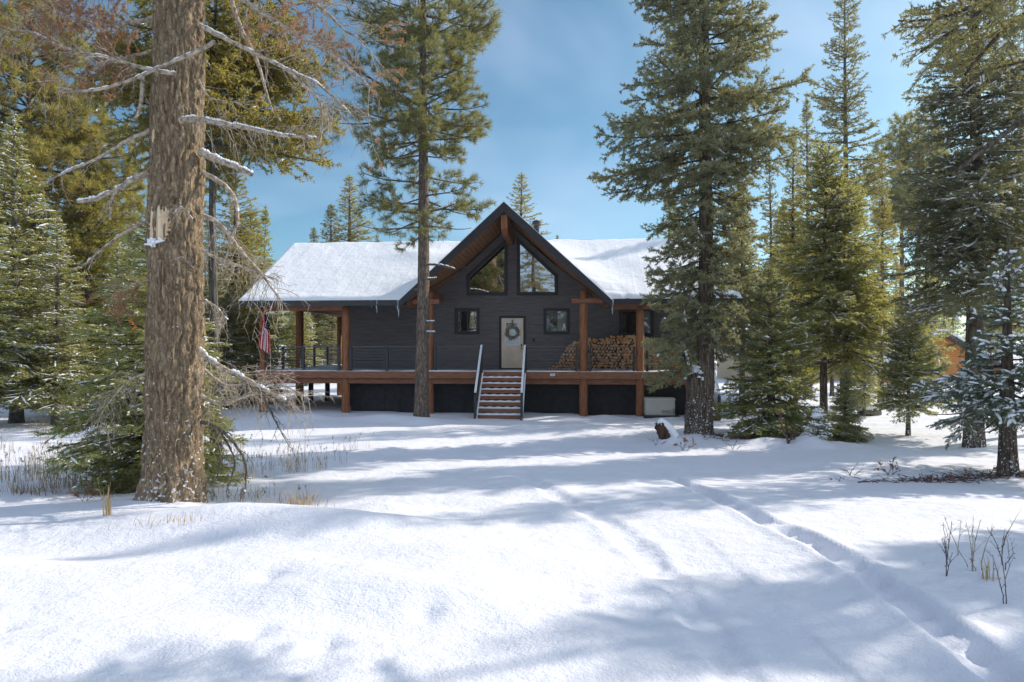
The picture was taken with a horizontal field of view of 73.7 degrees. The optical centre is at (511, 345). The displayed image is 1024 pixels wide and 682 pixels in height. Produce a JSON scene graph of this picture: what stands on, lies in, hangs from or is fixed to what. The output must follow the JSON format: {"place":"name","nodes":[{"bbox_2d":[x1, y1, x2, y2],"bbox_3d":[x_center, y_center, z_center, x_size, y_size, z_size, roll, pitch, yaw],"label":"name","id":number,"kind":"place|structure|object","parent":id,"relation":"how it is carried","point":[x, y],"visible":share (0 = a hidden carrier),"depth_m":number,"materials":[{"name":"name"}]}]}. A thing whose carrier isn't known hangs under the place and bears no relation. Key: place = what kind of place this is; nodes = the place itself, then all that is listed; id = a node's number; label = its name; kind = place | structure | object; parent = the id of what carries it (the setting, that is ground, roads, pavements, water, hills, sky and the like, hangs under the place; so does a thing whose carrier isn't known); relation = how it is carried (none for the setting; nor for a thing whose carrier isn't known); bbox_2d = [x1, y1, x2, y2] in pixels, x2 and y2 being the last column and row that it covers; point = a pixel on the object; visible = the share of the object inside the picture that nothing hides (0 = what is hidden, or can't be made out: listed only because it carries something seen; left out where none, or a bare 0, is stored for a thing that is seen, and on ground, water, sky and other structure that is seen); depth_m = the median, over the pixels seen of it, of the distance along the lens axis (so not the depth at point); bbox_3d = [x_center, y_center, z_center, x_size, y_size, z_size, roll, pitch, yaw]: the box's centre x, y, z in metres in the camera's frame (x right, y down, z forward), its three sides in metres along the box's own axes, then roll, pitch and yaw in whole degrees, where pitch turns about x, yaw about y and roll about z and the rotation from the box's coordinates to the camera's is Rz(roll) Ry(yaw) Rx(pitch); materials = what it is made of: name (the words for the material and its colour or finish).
{"place":"outdoors","nodes":[
{"label":"outdoors","id":0,"kind":"place"},
{"bbox_2d":[0,417,374,503],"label":"dry grass","id":1,"kind":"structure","parent":0,"point":[74,478],"depth_m":11.60,"materials":[{"name":"beige plant"}]},
{"bbox_2d":[0,342,1023,681],"bbox_3d":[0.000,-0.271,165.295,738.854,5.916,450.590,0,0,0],"label":"snow ground","id":2,"kind":"structure","parent":0,"point":[530,546],"depth_m":6.14,"materials":[{"name":"white snow"}]},
{"bbox_2d":[0,204,63,413],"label":"fir tree","id":3,"kind":"object","parent":2,"relation":"on","point":[11,336],"visible":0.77,"depth_m":20.66,"materials":[{"name":"green plant"}]},
{"bbox_2d":[3,472,66,495],"bbox_3d":[-6.709,1.948,9.543,1.197,0.328,0.691,0,0,0],"label":"grass tuft","id":4,"kind":"object","parent":2,"relation":"on","point":[13,490],"visible":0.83,"depth_m":9.58,"materials":[{"name":"beige plant"}]},
{"bbox_2d":[0,110,108,423],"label":"fir tree","id":5,"kind":"object","parent":2,"relation":"on","point":[13,194],"visible":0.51,"depth_m":22.31,"materials":[{"name":"green plant"}]},
{"bbox_2d":[0,214,110,424],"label":"fir tree","id":6,"kind":"object","parent":2,"relation":"on","point":[55,407],"visible":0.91,"depth_m":21.27,"materials":[{"name":"green plant"}]},
{"bbox_2d":[27,280,85,414],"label":"fir tree","id":7,"kind":"object","parent":2,"relation":"on","point":[61,292],"visible":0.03,"depth_m":24.99,"materials":[{"name":"green plant"}]},
{"bbox_2d":[63,403,76,422],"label":"pine sapling","id":8,"kind":"object","parent":2,"relation":"on","point":[71,404],"visible":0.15,"depth_m":21.48,"materials":[{"name":"green plant"}]},
{"bbox_2d":[0,0,147,408],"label":"pine tree","id":9,"kind":"object","parent":2,"relation":"on","point":[64,143],"visible":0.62,"depth_m":26.35,"materials":[{"name":"green plant"}]},
{"bbox_2d":[66,482,99,500],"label":"dead plant","id":10,"kind":"object","parent":2,"relation":"on","point":[88,491],"visible":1,"depth_m":8.86,"materials":[{"name":"brown plant"}]},
{"bbox_2d":[29,164,146,409],"bbox_3d":[-16.886,-2.132,26.482,4.854,10.244,5.348,0,0,0],"label":"fir tree","id":11,"kind":"object","parent":2,"relation":"on","point":[94,270],"visible":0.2,"depth_m":26.76,"materials":[{"name":"green plant"}]},
{"bbox_2d":[43,469,138,493],"bbox_3d":[-5.690,1.942,9.846,2.055,0.450,0.745,0,0,0],"label":"grass tuft","id":12,"kind":"object","parent":2,"relation":"on","point":[112,487],"visible":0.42,"depth_m":9.79,"materials":[{"name":"brown plant"}]},
{"bbox_2d":[95,479,111,515],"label":"grass tuft","id":13,"kind":"object","parent":2,"relation":"on","point":[109,511],"visible":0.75,"depth_m":7.88,"materials":[{"name":"beige plant"}]},
{"bbox_2d":[67,103,145,404],"bbox_3d":[-17.909,-4.059,29.770,3.862,13.987,4.003,0,0,37],"label":"fir tree","id":14,"kind":"object","parent":2,"relation":"on","point":[99,118],"visible":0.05,"depth_m":30.09,"materials":[{"name":"green plant"}]},
{"bbox_2d":[75,239,145,412],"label":"fir tree","id":15,"kind":"object","parent":2,"relation":"on","point":[105,357],"visible":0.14,"depth_m":23.31,"materials":[{"name":"green plant"}]},
{"bbox_2d":[95,199,141,371],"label":"conifer","id":16,"kind":"object","parent":2,"relation":"on","point":[120,256],"depth_m":33.59,"materials":[{"name":"green plant"}]},
{"bbox_2d":[113,161,145,365],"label":"conifer","id":17,"kind":"object","parent":2,"relation":"on","point":[131,224],"visible":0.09,"depth_m":50.50,"materials":[{"name":"green plant"}]},
{"bbox_2d":[119,158,148,312],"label":"conifer","id":18,"kind":"object","parent":2,"relation":"on","point":[136,230],"visible":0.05,"depth_m":74.72,"materials":[{"name":"green plant"}]},
{"bbox_2d":[28,213,270,494],"bbox_3d":[-5.484,0.294,10.529,2.973,4.701,3.120,0,0,6],"label":"fir tree","id":19,"kind":"object","parent":2,"relation":"on","point":[126,441],"visible":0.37,"depth_m":9.99,"materials":[{"name":"green plant"}]},
{"bbox_2d":[129,318,136,333],"bbox_3d":[-5.560,-0.288,10.004,0.104,0.234,0.052,0,0,0],"label":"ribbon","id":20,"kind":"object","parent":19,"relation":"hanging from","point":[134,327],"visible":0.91,"depth_m":10.01,"materials":[{"name":"orange fabric"}]},
{"bbox_2d":[108,510,201,529],"bbox_3d":[-3.668,1.863,7.315,1.286,0.252,0.268,0,0,0],"label":"grass tuft","id":21,"kind":"object","parent":2,"relation":"on","point":[164,517],"visible":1,"depth_m":7.31,"materials":[{"name":"beige plant"}]},
{"bbox_2d":[143,186,258,409],"bbox_3d":[-12.516,-2.218,27.827,5.072,10.444,3.830,0,0,-19],"label":"fir tree","id":22,"kind":"object","parent":2,"relation":"on","point":[230,304],"visible":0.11,"depth_m":28.04,"materials":[{"name":"green plant"}]},
{"bbox_2d":[0,0,411,502],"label":"pine tree","id":23,"kind":"object","parent":2,"relation":"on","point":[175,397],"visible":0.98,"depth_m":8.74,"materials":[{"name":"brown plant"}]},
{"bbox_2d":[68,0,346,475],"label":"conifer tree","id":24,"kind":"object","parent":2,"relation":"on","point":[221,67],"visible":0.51,"depth_m":11.11,"materials":[{"name":"green plant"}]},
{"bbox_2d":[203,207,225,365],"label":"conifer","id":25,"kind":"object","parent":2,"relation":"on","point":[208,259],"visible":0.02,"depth_m":76.63,"materials":[{"name":"green plant"}]},
{"bbox_2d":[205,283,257,407],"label":"fir tree","id":26,"kind":"object","parent":2,"relation":"on","point":[232,339],"visible":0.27,"depth_m":28.97,"materials":[{"name":"green plant"}]},
{"bbox_2d":[217,200,259,321],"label":"conifer","id":27,"kind":"object","parent":2,"relation":"on","point":[229,239],"visible":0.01,"depth_m":78.00,"materials":[{"name":"green plant"}]},
{"bbox_2d":[204,168,288,398],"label":"fir tree","id":28,"kind":"object","parent":2,"relation":"on","point":[247,237],"visible":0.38,"depth_m":30.85,"materials":[{"name":"green plant"}]},
{"bbox_2d":[222,320,288,405],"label":"fir tree","id":29,"kind":"object","parent":2,"relation":"on","point":[252,370],"visible":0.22,"depth_m":30.71,"materials":[{"name":"green plant"}]},
{"bbox_2d":[208,210,307,375],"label":"fir tree","id":30,"kind":"object","parent":2,"relation":"on","point":[276,341],"visible":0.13,"depth_m":32.92,"materials":[{"name":"green plant"}]},
{"bbox_2d":[255,205,284,351],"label":"conifer","id":31,"kind":"object","parent":2,"relation":"on","point":[266,217],"visible":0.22,"depth_m":73.06,"materials":[{"name":"green plant"}]},
{"bbox_2d":[283,311,294,342],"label":"conifer","id":32,"kind":"object","parent":2,"relation":"on","point":[287,320],"visible":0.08,"depth_m":102.41,"materials":[{"name":"green plant"}]},
{"bbox_2d":[262,486,328,506],"bbox_3d":[-2.660,1.883,8.310,0.778,0.394,0.571,0,0,36],"label":"grass tuft","id":33,"kind":"object","parent":2,"relation":"on","point":[300,500],"visible":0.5,"depth_m":8.26,"materials":[{"name":"beige plant"}]},
{"bbox_2d":[284,311,311,392],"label":"fir tree","id":34,"kind":"object","parent":2,"relation":"on","point":[293,353],"visible":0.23,"depth_m":36.93,"materials":[{"name":"green plant"}]},
{"bbox_2d":[287,315,309,366],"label":"conifer","id":35,"kind":"object","parent":2,"relation":"on","point":[293,336],"visible":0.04,"depth_m":52.43,"materials":[{"name":"green plant"}]},
{"bbox_2d":[289,312,325,385],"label":"fir tree","id":36,"kind":"object","parent":2,"relation":"on","point":[310,335],"visible":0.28,"depth_m":43.86,"materials":[{"name":"green plant"}]},
{"bbox_2d":[280,227,336,364],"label":"fir tree","id":37,"kind":"object","parent":2,"relation":"on","point":[314,235],"visible":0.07,"depth_m":55.72,"materials":[{"name":"green plant"}]},
{"bbox_2d":[281,204,340,361],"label":"fir tree","id":38,"kind":"object","parent":2,"relation":"on","point":[332,213],"visible":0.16,"depth_m":52.79,"materials":[{"name":"green plant"}]},
{"bbox_2d":[310,314,336,364],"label":"fir tree","id":39,"kind":"object","parent":2,"relation":"on","point":[332,335],"visible":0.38,"depth_m":46.85,"materials":[{"name":"green plant"}]},
{"bbox_2d":[288,175,382,341],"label":"fir tree","id":40,"kind":"object","parent":2,"relation":"on","point":[351,237],"visible":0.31,"depth_m":51.68,"materials":[{"name":"green plant"}]},
{"bbox_2d":[315,0,504,416],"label":"pine tree","id":41,"kind":"object","parent":2,"relation":"on","point":[466,41],"visible":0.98,"depth_m":22.57,"materials":[{"name":"green plant"}]},
{"bbox_2d":[239,201,742,420],"bbox_3d":[-0.721,-1.296,29.461,18.700,8.792,11.589,0,0,5],"label":"cabin","id":42,"kind":"object","parent":2,"relation":"on","point":[552,299],"visible":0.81,"depth_m":27.46,"materials":[{"name":"grey wood"}]},
{"bbox_2d":[258,312,270,353],"bbox_3d":[-9.477,-0.471,26.098,0.366,1.618,0.503,0,0,-36],"label":"flag","id":43,"kind":"object","parent":42,"relation":"attached to","point":[264,338],"visible":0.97,"depth_m":26.05,"materials":[{"name":"multicoloured fabric"}]},
{"bbox_2d":[455,308,479,333],"bbox_3d":[-1.849,-1.009,28.101,1.030,1.066,0.060,0,0,5],"label":"window","id":44,"kind":"structure","parent":42,"relation":"in","point":[467,321],"depth_m":28.08,"materials":[{"name":"glass"}]},
{"bbox_2d":[466,240,507,294],"bbox_3d":[-1.025,-3.253,28.036,1.707,2.386,0.060,0,0,5],"label":"gable window","id":45,"kind":"structure","parent":42,"relation":"in","point":[490,276],"depth_m":28.01,"materials":[{"name":"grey glass"}]},
{"bbox_2d":[504,320,519,339],"bbox_3d":[0.009,-0.649,27.870,0.691,0.912,0.103,0,0,5],"label":"wreath","id":46,"kind":"object","parent":42,"relation":"hanging from","point":[515,328],"visible":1,"depth_m":27.86,"materials":[{"name":"plant"}]},
{"bbox_2d":[502,318,522,367],"bbox_3d":[0.016,-0.108,27.937,0.893,2.037,0.085,0,0,5],"label":"door","id":47,"kind":"structure","parent":42,"relation":"in","point":[512,350],"depth_m":27.95,"materials":[{"name":"white wood"}]},
{"bbox_2d":[517,238,557,294],"bbox_3d":[1.042,-3.246,27.874,1.689,2.396,0.060,0,0,5],"label":"gable window","id":48,"kind":"structure","parent":42,"relation":"in","point":[534,276],"depth_m":27.88,"materials":[{"name":"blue glass"}]},
{"bbox_2d":[544,308,568,333],"bbox_3d":[1.815,-0.998,27.813,1.053,1.058,0.060,0,0,5],"label":"window","id":49,"kind":"structure","parent":42,"relation":"in","point":[556,320],"depth_m":27.80,"materials":[{"name":"clear glass"}]},
{"bbox_2d":[548,338,690,369],"bbox_3d":[4.219,0.353,26.867,5.597,1.314,0.520,0,0,4],"label":"firewood pile","id":50,"kind":"object","parent":42,"relation":"on","point":[605,348],"visible":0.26,"depth_m":26.72,"materials":[{"name":"brown wood"}]},
{"bbox_2d":[619,309,653,335],"bbox_3d":[5.016,-0.949,27.561,1.377,1.131,0.060,0,0,5],"label":"window","id":51,"kind":"structure","parent":42,"relation":"in","point":[627,317],"depth_m":27.57,"materials":[{"name":"glass"}]},
{"bbox_2d":[506,172,551,239],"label":"fir tree","id":52,"kind":"object","parent":2,"relation":"on","point":[521,200],"visible":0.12,"depth_m":43.95,"materials":[{"name":"green plant"}]},
{"bbox_2d":[643,397,679,417],"bbox_3d":[5.443,2.442,24.989,1.263,1.076,0.820,0,0,4],"label":"generator","id":53,"kind":"object","parent":2,"relation":"on","point":[657,407],"visible":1,"depth_m":24.70,"materials":[{"name":"white metal"}]},
{"bbox_2d":[654,418,678,439],"bbox_3d":[3.916,2.183,17.303,0.622,0.708,0.337,0,0,0],"label":"stump","id":54,"kind":"object","parent":2,"relation":"on","point":[664,429],"visible":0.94,"depth_m":17.19,"materials":[{"name":"brown wood"}]},
{"bbox_2d":[657,187,677,238],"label":"conifer","id":55,"kind":"object","parent":2,"relation":"on","point":[663,233],"visible":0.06,"depth_m":73.03,"materials":[{"name":"green plant"}]},
{"bbox_2d":[673,437,696,449],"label":"dead plant","id":56,"kind":"object","parent":2,"relation":"on","point":[685,443],"visible":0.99,"depth_m":16.29,"materials":[{"name":"brown plant"}]},
{"bbox_2d":[587,0,818,434],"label":"fir tree","id":57,"kind":"object","parent":2,"relation":"on","point":[704,143],"visible":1,"depth_m":17.70,"materials":[{"name":"green plant"}]},
{"bbox_2d":[721,433,729,441],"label":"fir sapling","id":58,"kind":"object","parent":2,"relation":"on","point":[724,439],"visible":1,"depth_m":17.18,"materials":[{"name":"green plant"}]},
{"bbox_2d":[686,431,783,439],"bbox_3d":[5.774,2.351,17.747,2.434,0.289,1.463,0,0,0],"label":"brush pile","id":59,"kind":"object","parent":2,"relation":"on","point":[731,437],"visible":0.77,"depth_m":17.59,"materials":[{"name":"brown"}]},
{"bbox_2d":[713,168,766,400],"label":"fir tree","id":60,"kind":"object","parent":2,"relation":"on","point":[749,259],"visible":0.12,"depth_m":30.82,"materials":[{"name":"green plant"}]},
{"bbox_2d":[722,191,765,313],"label":"conifer","id":61,"kind":"object","parent":2,"relation":"on","point":[756,267],"visible":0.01,"depth_m":55.63,"materials":[{"name":"green plant"}]},
{"bbox_2d":[747,156,788,395],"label":"fir tree","id":62,"kind":"object","parent":2,"relation":"on","point":[769,170],"visible":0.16,"depth_m":33.91,"materials":[{"name":"green plant"}]},
{"bbox_2d":[761,201,789,312],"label":"conifer","id":63,"kind":"object","parent":2,"relation":"on","point":[773,240],"visible":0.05,"depth_m":53.99,"materials":[{"name":"green plant"}]},
{"bbox_2d":[713,265,844,440],"bbox_3d":[6.945,0.463,18.501,3.364,5.272,3.522,0,0,7],"label":"fir tree","id":64,"kind":"object","parent":2,"relation":"on","point":[794,414],"visible":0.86,"depth_m":18.25,"materials":[{"name":"green plant"}]},
{"bbox_2d":[731,211,828,399],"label":"fir tree","id":65,"kind":"object","parent":2,"relation":"on","point":[806,370],"visible":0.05,"depth_m":26.86,"materials":[{"name":"green plant"}]},
{"bbox_2d":[776,409,798,443],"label":"dead sapling","id":66,"kind":"object","parent":2,"relation":"on","point":[785,435],"visible":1,"depth_m":16.58,"materials":[{"name":"brown"}]},
{"bbox_2d":[759,130,831,401],"bbox_3d":[10.137,-2.500,24.311,3.067,10.716,2.959,0,0,-36],"label":"fir tree","id":67,"kind":"object","parent":2,"relation":"on","point":[791,223],"visible":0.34,"depth_m":24.45,"materials":[{"name":"green plant"}]},
{"bbox_2d":[778,98,838,398],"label":"fir tree","id":68,"kind":"object","parent":2,"relation":"on","point":[806,113],"visible":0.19,"depth_m":32.95,"materials":[{"name":"green plant"}]},
{"bbox_2d":[800,408,832,439],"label":"fir sapling","id":69,"kind":"object","parent":2,"relation":"on","point":[818,414],"visible":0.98,"depth_m":16.71,"materials":[{"name":"white plant"}]},
{"bbox_2d":[747,140,901,430],"bbox_3d":[9.556,-1.540,20.319,5.154,9.070,4.584,0,0,0],"label":"fir tree","id":70,"kind":"object","parent":2,"relation":"on","point":[821,282],"visible":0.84,"depth_m":20.05,"materials":[{"name":"green plant"}]},
{"bbox_2d":[827,211,837,395],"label":"conifer","id":71,"kind":"object","parent":2,"relation":"on","point":[831,383],"visible":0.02,"depth_m":34.48,"materials":[{"name":"brown plant"}]},
{"bbox_2d":[751,174,946,423],"bbox_3d":[10.114,-1.105,20.828,4.093,8.098,4.602,0,0,-36],"label":"fir tree","id":72,"kind":"object","parent":2,"relation":"on","point":[880,334],"visible":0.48,"depth_m":20.02,"materials":[{"name":"green plant"}]},
{"bbox_2d":[824,367,874,443],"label":"fir sapling","id":73,"kind":"object","parent":2,"relation":"on","point":[846,431],"visible":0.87,"depth_m":18.33,"materials":[{"name":"green plant"}]},
{"bbox_2d":[843,462,863,474],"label":"dead plant","id":74,"kind":"object","parent":2,"relation":"on","point":[852,469],"visible":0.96,"depth_m":12.29,"materials":[{"name":"brown plant"}]},
{"bbox_2d":[803,0,909,396],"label":"spruce tree","id":75,"kind":"object","parent":2,"relation":"on","point":[844,109],"visible":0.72,"depth_m":26.70,"materials":[{"name":"green plant"}]},
{"bbox_2d":[713,318,1000,382],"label":"neighbour house","id":76,"kind":"structure","parent":2,"relation":"on","point":[723,371],"depth_m":46.25,"materials":[{"name":"orange wood"}]},
{"bbox_2d":[849,340,882,416],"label":"fir tree","id":77,"kind":"object","parent":2,"relation":"on","point":[863,396],"visible":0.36,"depth_m":24.79,"materials":[{"name":"green plant"}]},
{"bbox_2d":[855,402,881,415],"bbox_3d":[13.316,2.456,25.490,0.929,0.745,0.765,0,0,0],"label":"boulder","id":78,"kind":"object","parent":2,"relation":"on","point":[872,414],"visible":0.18,"depth_m":25.21,"materials":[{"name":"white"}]},
{"bbox_2d":[852,151,918,402],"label":"fir tree","id":79,"kind":"object","parent":2,"relation":"on","point":[894,235],"visible":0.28,"depth_m":29.80,"materials":[{"name":"green plant"}]},
{"bbox_2d":[873,457,900,474],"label":"dead plant","id":80,"kind":"object","parent":2,"relation":"on","point":[891,466],"visible":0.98,"depth_m":12.40,"materials":[{"name":"brown plant"}]},
{"bbox_2d":[889,256,899,295],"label":"conifer","id":81,"kind":"object","parent":2,"relation":"on","point":[897,262],"visible":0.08,"depth_m":152.63,"materials":[{"name":"green plant"}]},
{"bbox_2d":[861,111,932,366],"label":"pine tree","id":82,"kind":"object","parent":2,"relation":"on","point":[889,147],"visible":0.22,"depth_m":41.77,"materials":[{"name":"green plant"}]},
{"bbox_2d":[892,253,913,313],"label":"conifer","id":83,"kind":"object","parent":2,"relation":"on","point":[898,283],"visible":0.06,"depth_m":73.33,"materials":[{"name":"green plant"}]},
{"bbox_2d":[865,299,957,435],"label":"fir tree","id":84,"kind":"object","parent":2,"relation":"on","point":[907,345],"visible":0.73,"depth_m":19.08,"materials":[{"name":"green plant"}]},
{"bbox_2d":[904,247,924,296],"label":"conifer","id":85,"kind":"object","parent":2,"relation":"on","point":[912,281],"visible":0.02,"depth_m":102.23,"materials":[{"name":"green plant"}]},
{"bbox_2d":[879,108,955,352],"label":"pine tree","id":86,"kind":"object","parent":2,"relation":"on","point":[915,146],"visible":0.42,"depth_m":39.80,"materials":[{"name":"green plant"}]},
{"bbox_2d":[830,465,1023,483],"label":"brush pile","id":87,"kind":"object","parent":2,"relation":"on","point":[960,478],"visible":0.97,"depth_m":11.43,"materials":[{"name":"brown wood"}]},
{"bbox_2d":[897,126,959,381],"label":"pine tree","id":88,"kind":"object","parent":2,"relation":"on","point":[930,326],"visible":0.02,"depth_m":42.86,"materials":[{"name":"green plant"}]},
{"bbox_2d":[904,222,955,383],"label":"conifer","id":89,"kind":"object","parent":2,"relation":"on","point":[951,330],"visible":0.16,"depth_m":38.10,"materials":[{"name":"green plant"}]},
{"bbox_2d":[920,266,953,328],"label":"conifer","id":90,"kind":"object","parent":2,"relation":"on","point":[948,325],"visible":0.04,"depth_m":51.64,"materials":[{"name":"green plant"}]},
{"bbox_2d":[936,521,959,575],"bbox_3d":[3.569,1.682,5.576,0.263,0.495,0.143,0,0,-40],"label":"bare twig","id":91,"kind":"object","parent":2,"relation":"on","point":[946,552],"visible":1,"depth_m":5.60,"materials":[{"name":"brown"}]},
{"bbox_2d":[874,0,1023,447],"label":"fir tree","id":92,"kind":"object","parent":2,"relation":"on","point":[971,203],"visible":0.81,"depth_m":16.58,"materials":[{"name":"green plant"}]},
{"bbox_2d":[881,0,1023,176],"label":"fir tree","id":93,"kind":"object","parent":2,"relation":"on","point":[1012,49],"visible":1,"depth_m":6.50,"materials":[{"name":"green plant"}]},
{"bbox_2d":[941,292,964,337],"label":"conifer","id":94,"kind":"object","parent":2,"relation":"on","point":[957,323],"visible":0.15,"depth_m":104.25,"materials":[{"name":"green plant"}]},
{"bbox_2d":[944,517,969,566],"bbox_3d":[3.779,1.680,5.797,0.254,0.475,0.047,0,0,-6],"label":"bare twig","id":95,"kind":"object","parent":2,"relation":"on","point":[958,541],"visible":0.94,"depth_m":5.80,"materials":[{"name":"brown plant"}]},
{"bbox_2d":[906,234,1023,476],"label":"fir tree","id":96,"kind":"object","parent":2,"relation":"on","point":[1004,409],"visible":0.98,"depth_m":11.61,"materials":[{"name":"green plant"}]},
{"bbox_2d":[965,520,994,570],"bbox_3d":[3.869,1.667,5.663,0.123,0.512,0.213,0,0,-40],"label":"bare twig","id":97,"kind":"object","parent":2,"relation":"on","point":[972,556],"visible":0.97,"depth_m":5.70,"materials":[{"name":"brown wood"}]},
{"bbox_2d":[979,551,1000,581],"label":"grass tuft","id":98,"kind":"object","parent":2,"relation":"on","point":[986,576],"visible":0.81,"depth_m":5.49,"materials":[{"name":"beige plant"}]},
{"bbox_2d":[961,58,1023,333],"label":"fir tree","id":99,"kind":"object","parent":2,"relation":"on","point":[1018,243],"visible":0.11,"depth_m":19.04,"materials":[{"name":"green plant"}]},
{"bbox_2d":[984,265,1014,353],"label":"conifer","id":100,"kind":"object","parent":2,"relation":"on","point":[994,349],"visible":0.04,"depth_m":55.07,"materials":[{"name":"green plant"}]},
{"bbox_2d":[987,510,1020,603],"bbox_3d":[3.558,1.536,4.921,0.270,0.746,0.129,0,0,-16],"label":"bare twig","id":101,"kind":"object","parent":2,"relation":"on","point":[1003,544],"visible":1,"depth_m":4.95,"materials":[{"name":"brown plant"}]},
{"bbox_2d":[0,0,1023,344],"label":"sky","id":102,"kind":"structure","parent":0,"point":[550,75],"materials":[{"name":"blue"}]}
]}

